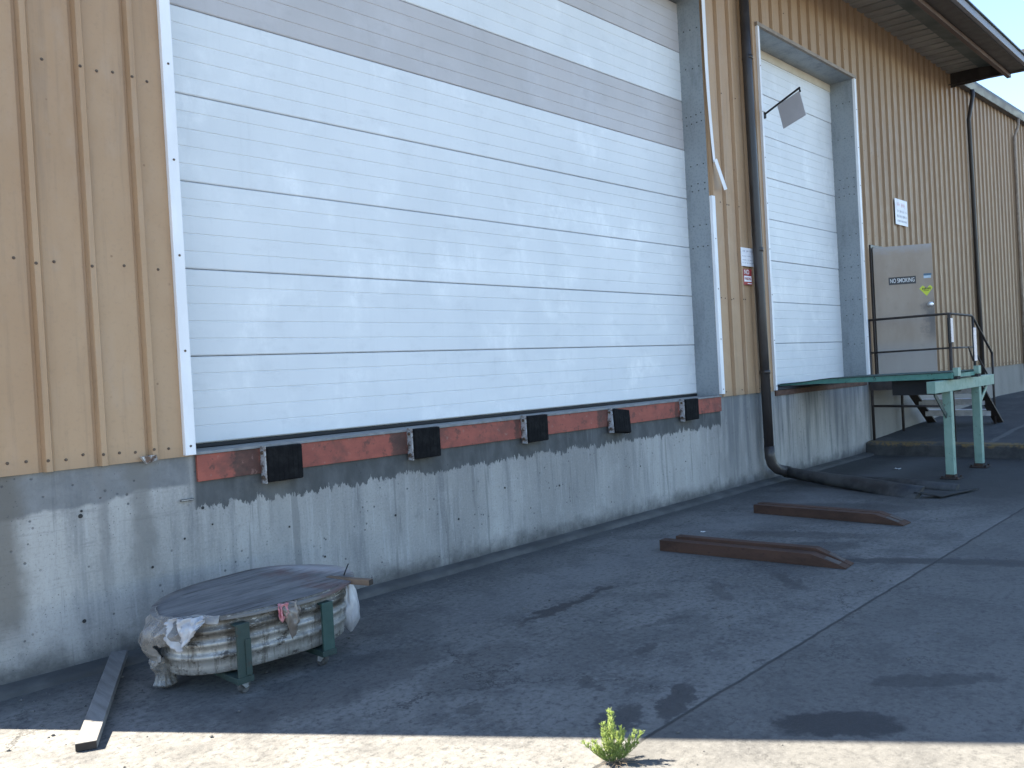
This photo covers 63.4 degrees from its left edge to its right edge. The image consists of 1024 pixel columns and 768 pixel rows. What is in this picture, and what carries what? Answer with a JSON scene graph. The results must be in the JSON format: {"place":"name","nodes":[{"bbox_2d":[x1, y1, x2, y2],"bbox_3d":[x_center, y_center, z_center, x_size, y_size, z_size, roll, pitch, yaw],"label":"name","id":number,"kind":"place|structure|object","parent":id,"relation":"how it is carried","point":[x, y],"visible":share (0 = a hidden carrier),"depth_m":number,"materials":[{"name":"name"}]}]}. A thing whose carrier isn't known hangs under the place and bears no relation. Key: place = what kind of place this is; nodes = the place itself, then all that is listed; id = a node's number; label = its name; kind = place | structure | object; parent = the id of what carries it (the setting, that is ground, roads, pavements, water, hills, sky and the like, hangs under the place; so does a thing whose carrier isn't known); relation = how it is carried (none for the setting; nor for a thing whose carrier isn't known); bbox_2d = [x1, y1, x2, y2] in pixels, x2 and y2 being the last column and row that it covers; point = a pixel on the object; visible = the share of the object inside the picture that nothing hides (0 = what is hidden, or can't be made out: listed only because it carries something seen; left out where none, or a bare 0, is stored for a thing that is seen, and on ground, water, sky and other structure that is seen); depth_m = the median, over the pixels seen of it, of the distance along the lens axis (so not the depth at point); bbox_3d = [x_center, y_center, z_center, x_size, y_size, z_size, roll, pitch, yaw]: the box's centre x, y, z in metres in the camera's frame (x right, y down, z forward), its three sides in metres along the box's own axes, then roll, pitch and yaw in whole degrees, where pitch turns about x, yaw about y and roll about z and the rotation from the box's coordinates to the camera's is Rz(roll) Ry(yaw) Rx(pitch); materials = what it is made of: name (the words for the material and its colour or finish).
{"place":"outdoors","nodes":[
{"label":"outdoors","id":0,"kind":"place"},
{"bbox_2d":[0,455,1023,767],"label":"ground","id":1,"kind":"structure","parent":0,"point":[810,667],"depth_m":4.54,"materials":[{"name":"concrete"}]},
{"bbox_2d":[75,650,127,751],"bbox_3d":[-2.165,1.648,4.405,0.092,0.085,1.259,-3,1,-19],"label":"plank","id":2,"kind":"object","parent":1,"relation":"on","point":[90,732],"visible":1,"depth_m":4.24,"materials":[{"name":"grey wood"}]},
{"bbox_2d":[148,651,175,687],"bbox_3d":[-1.911,1.576,4.558,0.142,0.190,0.170,-3,1,44],"label":"plastic bag","id":3,"kind":"object","parent":1,"relation":"on","point":[164,677],"visible":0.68,"depth_m":4.58,"materials":[{"name":"beige plastic"}]},
{"bbox_2d":[214,600,336,692],"bbox_3d":[-1.475,1.457,4.804,0.696,0.384,0.615,-3,1,44],"label":"dolly","id":4,"kind":"object","parent":1,"relation":"on","point":[242,677],"visible":0.52,"depth_m":4.42,"materials":[{"name":"green paint"}]},
{"bbox_2d":[158,583,345,675],"bbox_3d":[-1.474,1.375,4.811,0.647,0.320,1.110,-3,1,44],"label":"stock tank","id":5,"kind":"object","parent":4,"relation":"on","point":[210,649],"visible":0.52,"depth_m":4.50,"materials":[{"name":"silver metal"}]},
{"bbox_2d":[138,606,219,669],"bbox_3d":[-1.823,1.419,4.486,0.586,0.405,0.333,-3,1,44],"label":"plastic bag","id":6,"kind":"object","parent":5,"relation":"hanging from","point":[148,638],"visible":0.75,"depth_m":4.44,"materials":[{"name":"beige plastic"}]},
{"bbox_2d":[164,616,204,652],"bbox_3d":[-1.702,1.307,4.307,0.209,0.178,0.082,-3,1,4],"label":"plastic bag","id":7,"kind":"object","parent":5,"relation":"hanging from","point":[187,628],"visible":1,"depth_m":4.29,"materials":[{"name":"white plastic"}]},
{"bbox_2d":[150,564,353,622],"bbox_3d":[-1.485,1.202,4.845,0.754,0.085,1.200,-3,1,44],"label":"tank lid","id":8,"kind":"object","parent":5,"relation":"on","point":[250,589],"visible":0.97,"depth_m":4.81,"materials":[{"name":"grey wood"}]},
{"bbox_2d":[277,602,288,622],"bbox_3d":[-1.259,1.259,4.546,0.047,0.111,0.060,-3,1,44],"label":"pink rag","id":9,"kind":"object","parent":8,"relation":"hanging from","point":[281,616],"visible":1,"depth_m":4.54,"materials":[{"name":"fabric"}]},
{"bbox_2d":[281,600,300,638],"bbox_3d":[-1.224,1.312,4.588,0.068,0.213,0.108,-3,1,44],"label":"plastic bag","id":10,"kind":"object","parent":5,"relation":"hanging from","point":[292,619],"visible":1,"depth_m":4.58,"materials":[{"name":"beige plastic"}]},
{"bbox_2d":[326,576,372,585],"bbox_3d":[-0.987,1.192,5.022,0.311,0.041,0.042,-3,1,22],"label":"wood stick","id":11,"kind":"object","parent":5,"relation":"on","point":[361,581],"visible":0.77,"depth_m":4.98,"materials":[{"name":"brown wood"}]},
{"bbox_2d":[344,584,359,631],"bbox_3d":[-0.999,1.353,5.092,0.122,0.335,0.123,-3,1,-13],"label":"plastic bag","id":12,"kind":"object","parent":5,"relation":"hanging from","point":[351,610],"visible":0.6,"depth_m":5.06,"materials":[{"name":"white plastic"}]},
{"bbox_2d":[0,0,1023,701],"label":"warehouse","id":13,"kind":"structure","parent":1,"relation":"on","point":[344,242],"depth_m":7.39,"materials":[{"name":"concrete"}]},
{"bbox_2d":[260,443,302,483],"bbox_3d":[-1.621,0.555,5.843,0.090,0.260,0.307,-3,1,44],"label":"dock bumper","id":14,"kind":"object","parent":13,"relation":"attached to","point":[281,462],"visible":1,"depth_m":5.79,"materials":[{"name":"black rubber"}]},
{"bbox_2d":[406,426,440,460],"bbox_3d":[-0.718,0.480,6.775,0.090,0.260,0.307,-3,1,44],"label":"dock bumper","id":15,"kind":"object","parent":13,"relation":"attached to","point":[424,442],"visible":1,"depth_m":6.72,"materials":[{"name":"black rubber"}]},
{"bbox_2d":[170,0,696,447],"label":"overhead door","id":16,"kind":"structure","parent":13,"relation":"in","point":[396,213],"depth_m":7.35,"materials":[{"name":"white metal"}]},
{"bbox_2d":[520,414,548,443],"bbox_3d":[0.214,0.413,7.735,0.090,0.260,0.307,-3,1,44],"label":"dock bumper","id":17,"kind":"object","parent":13,"relation":"attached to","point":[534,428],"visible":1,"depth_m":7.67,"materials":[{"name":"black rubber"}]},
{"bbox_2d":[608,408,630,433],"bbox_3d":[1.124,0.388,8.671,0.090,0.260,0.307,-15,-15,43],"label":"dock bumper","id":18,"kind":"object","parent":13,"relation":"attached to","point":[619,421],"visible":1,"depth_m":8.60,"materials":[{"name":"black rubber"}]},
{"bbox_2d":[679,398,698,421],"bbox_3d":[2.065,0.296,9.642,0.090,0.260,0.307,-3,1,44],"label":"dock bumper","id":19,"kind":"object","parent":13,"relation":"attached to","point":[688,409],"visible":1,"depth_m":9.56,"materials":[{"name":"black rubber"}]},
{"bbox_2d":[740,247,753,266],"bbox_3d":[3.059,-1.649,10.771,0.005,0.240,0.320,-3,1,44],"label":"notice sign","id":20,"kind":"object","parent":13,"relation":"attached to","point":[746,256],"visible":1,"depth_m":10.77,"materials":[{"name":"grey"}]},
{"bbox_2d":[743,269,751,284],"bbox_3d":[3.063,-1.391,10.763,0.007,0.205,0.220,-3,1,44],"label":"warning sign","id":21,"kind":"object","parent":13,"relation":"attached to","point":[747,276],"visible":1,"depth_m":10.76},
{"bbox_2d":[763,87,805,128],"bbox_3d":[3.641,-3.672,11.102,0.606,0.491,0.080,-3,1,44],"label":"flag","id":22,"kind":"object","parent":13,"relation":"attached to","point":[791,109],"visible":0.95,"depth_m":11.03,"materials":[{"name":"grey plastic"}]},
{"bbox_2d":[761,59,843,386],"bbox_3d":[4.256,-2.451,12.676,0.076,4.931,3.320,-3,1,44],"label":"overhead door","id":23,"kind":"structure","parent":13,"relation":"in","point":[799,156],"depth_m":12.90,"materials":[{"name":"white metal"}]},
{"bbox_2d":[894,198,907,226],"bbox_3d":[6.992,-3.077,14.870,0.005,0.460,0.610,-3,1,44],"label":"notice sign","id":24,"kind":"object","parent":13,"relation":"attached to","point":[901,216],"visible":1,"depth_m":14.86,"materials":[{"name":"grey"}]},
{"bbox_2d":[872,243,937,373],"bbox_3d":[6.514,-1.235,13.719,0.910,2.120,0.124,-3,1,12],"label":"entry door","id":25,"kind":"structure","parent":13,"relation":"in","point":[899,300],"depth_m":13.74,"materials":[{"name":"metal"}]},
{"bbox_2d":[888,276,915,284],"bbox_3d":[6.471,-1.716,13.733,0.420,0.125,0.003,-3,1,12],"label":"no smoking sign","id":26,"kind":"object","parent":25,"relation":"attached to","point":[902,280],"visible":1,"depth_m":13.73,"materials":[{"name":"plastic"}]},
{"bbox_2d":[920,285,932,295],"bbox_3d":[6.831,-1.541,13.660,0.205,0.177,0.002,-3,1,12],"label":"hazard sticker","id":27,"kind":"object","parent":25,"relation":"attached to","point":[925,290],"visible":1,"depth_m":13.66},
{"bbox_2d":[924,273,930,277],"bbox_3d":[6.849,-1.787,13.651,0.120,0.077,0.001,-3,1,12],"label":"door sticker","id":28,"kind":"object","parent":25,"relation":"attached to","point":[928,275],"depth_m":13.65,"materials":[{"name":"plastic"}]},
{"bbox_2d":[579,708,644,762],"bbox_3d":[0.411,1.445,3.422,0.268,0.238,0.100,-3,1,-18],"label":"weed","id":29,"kind":"object","parent":1,"relation":"on","point":[614,749],"visible":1,"depth_m":3.41,"materials":[{"name":"green plant"}]},
{"bbox_2d":[594,755,643,767],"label":"dry weed","id":30,"kind":"object","parent":1,"relation":"on","point":[622,759],"visible":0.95,"depth_m":3.40,"materials":[{"name":"beige plant"}]},
{"bbox_2d":[659,534,853,568],"bbox_3d":[1.981,1.378,6.877,1.587,0.115,0.200,-3,1,39],"label":"fork extension","id":31,"kind":"object","parent":1,"relation":"on","point":[809,555],"visible":1,"depth_m":6.79,"materials":[{"name":"brown metal"}]},
{"bbox_2d":[753,502,910,525],"bbox_3d":[3.194,1.306,8.382,0.190,0.094,1.540,-4,1,-45],"label":"fork extension","id":32,"kind":"object","parent":1,"relation":"on","point":[842,514],"visible":1,"depth_m":8.29,"materials":[{"name":"brown metal"}]},
{"bbox_2d":[783,466,924,498],"bbox_3d":[4.094,1.207,10.121,0.214,0.274,2.045,-3,1,-25],"label":"drain hose","id":33,"kind":"object","parent":1,"relation":"on","point":[877,486],"visible":0.94,"depth_m":9.92,"materials":[{"name":"black rubber"}]},
{"bbox_2d":[779,365,993,479],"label":"dock platform","id":34,"kind":"structure","parent":1,"relation":"on","point":[946,384],"depth_m":10.79,"materials":[{"name":"green paint"}]},
{"bbox_2d":[850,475,959,490],"bbox_3d":[4.529,1.220,10.360,0.201,0.114,2.023,-4,1,-41],"label":"drain hose","id":35,"kind":"object","parent":1,"relation":"on","point":[933,485],"visible":0.35,"depth_m":9.84,"materials":[{"name":"black rubber"}]},
{"bbox_2d":[866,441,1023,458],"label":"kerb","id":36,"kind":"structure","parent":1,"relation":"on","point":[963,449],"depth_m":12.77,"materials":[{"name":"grey concrete"}]},
{"bbox_2d":[914,488,978,497],"bbox_3d":[4.952,1.205,9.290,0.952,0.062,0.196,-3,1,-21],"label":"rubber scrap","id":37,"kind":"object","parent":1,"relation":"on","point":[941,494],"visible":1,"depth_m":9.23,"materials":[{"name":"black rubber"}]},
{"bbox_2d":[870,391,1023,442],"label":"pavement","id":38,"kind":"structure","parent":0,"point":[1010,409],"depth_m":14.20,"materials":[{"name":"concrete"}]},
{"bbox_2d":[868,312,1003,440],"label":"entry stairs","id":39,"kind":"structure","parent":38,"relation":"on","point":[988,403],"depth_m":13.94,"materials":[{"name":"black metal"}]},
{"bbox_2d":[947,317,953,342],"bbox_3d":[6.731,-0.823,12.715,0.034,0.395,0.170,-3,1,44],"label":"reflector strip","id":40,"kind":"object","parent":39,"relation":"attached to","point":[950,330],"visible":1,"depth_m":12.69,"materials":[{"name":"white plastic"}]},
{"bbox_2d":[968,327,977,365],"bbox_3d":[6.087,-0.497,10.951,0.038,0.515,0.269,-3,1,44],"label":"reflector strip","id":41,"kind":"object","parent":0,"point":[974,355],"visible":1,"depth_m":10.97,"materials":[{"name":"white plastic"}]},
{"bbox_2d":[970,0,1023,111],"label":"sky","id":42,"kind":"structure","parent":0,"point":[1008,15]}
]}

